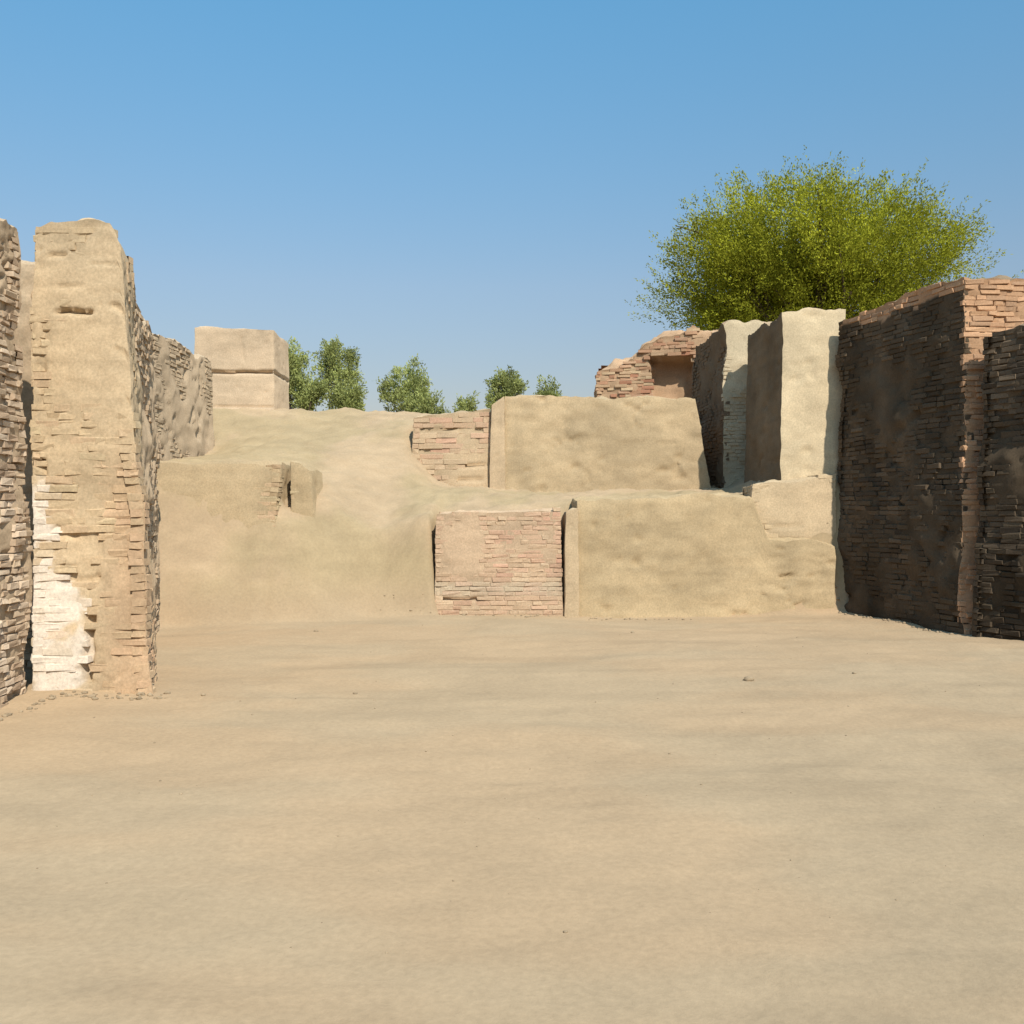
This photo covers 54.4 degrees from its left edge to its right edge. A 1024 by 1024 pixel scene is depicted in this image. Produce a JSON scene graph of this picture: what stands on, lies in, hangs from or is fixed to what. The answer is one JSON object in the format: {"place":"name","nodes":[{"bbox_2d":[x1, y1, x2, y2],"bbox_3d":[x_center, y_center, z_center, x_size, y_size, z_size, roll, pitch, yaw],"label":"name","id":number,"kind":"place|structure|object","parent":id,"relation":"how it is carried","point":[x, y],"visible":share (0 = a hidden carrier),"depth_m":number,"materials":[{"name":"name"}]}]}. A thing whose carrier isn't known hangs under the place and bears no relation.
{"place":"outdoors","nodes":[
{"label":"outdoors","id":0,"kind":"place"},
{"bbox_2d":[0,407,1023,1023],"bbox_3d":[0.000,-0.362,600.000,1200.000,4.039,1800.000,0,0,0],"label":"ground","id":1,"kind":"structure","parent":0,"point":[286,749],"depth_m":5.54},
{"bbox_2d":[0,218,32,708],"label":"ruined brick wall","id":2,"kind":"structure","parent":1,"relation":"on","point":[16,579],"depth_m":8.48,"materials":[{"name":"brown brick"}]},
{"bbox_2d":[17,260,161,671],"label":"ruined brick wall","id":3,"kind":"structure","parent":1,"relation":"on","point":[150,438],"depth_m":12.12,"materials":[{"name":"brown brick"}]},
{"bbox_2d":[29,218,157,693],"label":"brick pier","id":4,"kind":"structure","parent":1,"relation":"on","point":[93,615],"depth_m":8.84,"materials":[{"name":"beige brick"}]},
{"bbox_2d":[152,333,214,460],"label":"ruined brick wall","id":5,"kind":"structure","parent":1,"relation":"on","point":[184,403],"depth_m":17.23,"materials":[{"name":"beige brick"}]},
{"bbox_2d":[156,460,290,528],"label":"brick wall","id":6,"kind":"structure","parent":1,"relation":"on","point":[248,494],"depth_m":15.37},
{"bbox_2d":[194,326,288,409],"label":"mud block wall","id":7,"kind":"structure","parent":1,"relation":"on","point":[250,368],"depth_m":21.01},
{"bbox_2d":[290,461,322,517],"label":"brick wall","id":8,"kind":"structure","parent":1,"relation":"on","point":[306,486],"depth_m":15.56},
{"bbox_2d":[286,334,562,413],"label":"distant trees","id":9,"kind":"object","parent":1,"relation":"on","point":[418,398],"visible":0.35,"depth_m":59.09,"materials":[{"name":"green plant"}]},
{"bbox_2d":[412,409,490,486],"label":"stepped brick wall","id":10,"kind":"structure","parent":1,"relation":"on","point":[451,449],"depth_m":18.89,"materials":[{"name":"beige brick"}]},
{"bbox_2d":[0,523,983,952],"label":"pebbles","id":11,"kind":"object","parent":1,"relation":"on","point":[84,693],"visible":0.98,"depth_m":8.67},
{"bbox_2d":[489,397,505,488],"bbox_3d":[-0.267,-1.242,19.241,0.351,1.888,1.155,0,0,0],"label":"mud jamb","id":12,"kind":"object","parent":1,"relation":"on","point":[497,471],"visible":0.78,"depth_m":18.69,"materials":[{"name":"beige soil"}]},
{"bbox_2d":[435,507,563,615],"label":"brick panel wall","id":13,"kind":"structure","parent":1,"relation":"on","point":[496,562],"depth_m":15.32,"materials":[{"name":"beige brick"}]},
{"bbox_2d":[562,508,579,616],"bbox_3d":[0.922,0.794,15.671,0.263,1.721,0.886,0,0,0],"label":"mud jamb","id":14,"kind":"object","parent":1,"relation":"on","point":[570,575],"visible":0.9,"depth_m":15.25,"materials":[{"name":"beige soil"}]},
{"bbox_2d":[504,395,710,492],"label":"mud plastered wall","id":15,"kind":"structure","parent":1,"relation":"on","point":[564,444],"depth_m":18.77,"materials":[{"name":"beige paint"}]},
{"bbox_2d":[594,325,718,398],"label":"rubble brick wall","id":16,"kind":"structure","parent":1,"relation":"on","point":[660,365],"depth_m":23.88,"materials":[{"name":"brown brick"}]},
{"bbox_2d":[571,492,835,617],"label":"mud retaining wall","id":17,"kind":"structure","parent":1,"relation":"on","point":[706,554],"depth_m":15.57,"materials":[{"name":"beige soil"}]},
{"bbox_2d":[692,320,764,487],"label":"plastered wall","id":18,"kind":"structure","parent":1,"relation":"on","point":[719,378],"depth_m":19.30,"materials":[{"name":"beige paint"}]},
{"bbox_2d":[742,474,835,538],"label":"wall","id":19,"kind":"structure","parent":1,"relation":"on","point":[805,507],"depth_m":15.92,"materials":[{"name":"beige soil"}]},
{"bbox_2d":[744,307,845,482],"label":"plastered wall","id":20,"kind":"structure","parent":1,"relation":"on","point":[793,399],"depth_m":16.25,"materials":[{"name":"beige paint"}]},
{"bbox_2d":[625,145,1022,330],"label":"mesquite tree","id":21,"kind":"object","parent":1,"relation":"on","point":[752,271],"visible":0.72,"depth_m":28.98,"materials":[{"name":"green plant"}]},
{"bbox_2d":[835,275,1023,634],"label":"tall brick wall","id":22,"kind":"structure","parent":1,"relation":"on","point":[910,366],"depth_m":14.20,"materials":[{"name":"brown brick"}]},
{"bbox_2d":[971,323,1023,639],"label":"tall brick wall","id":23,"kind":"structure","parent":1,"relation":"on","point":[998,598],"depth_m":12.77,"materials":[{"name":"brown brick"}]},
{"bbox_2d":[0,0,1023,413],"label":"sky","id":24,"kind":"structure","parent":0,"point":[472,188],"materials":[{"name":"blue"}]}
]}

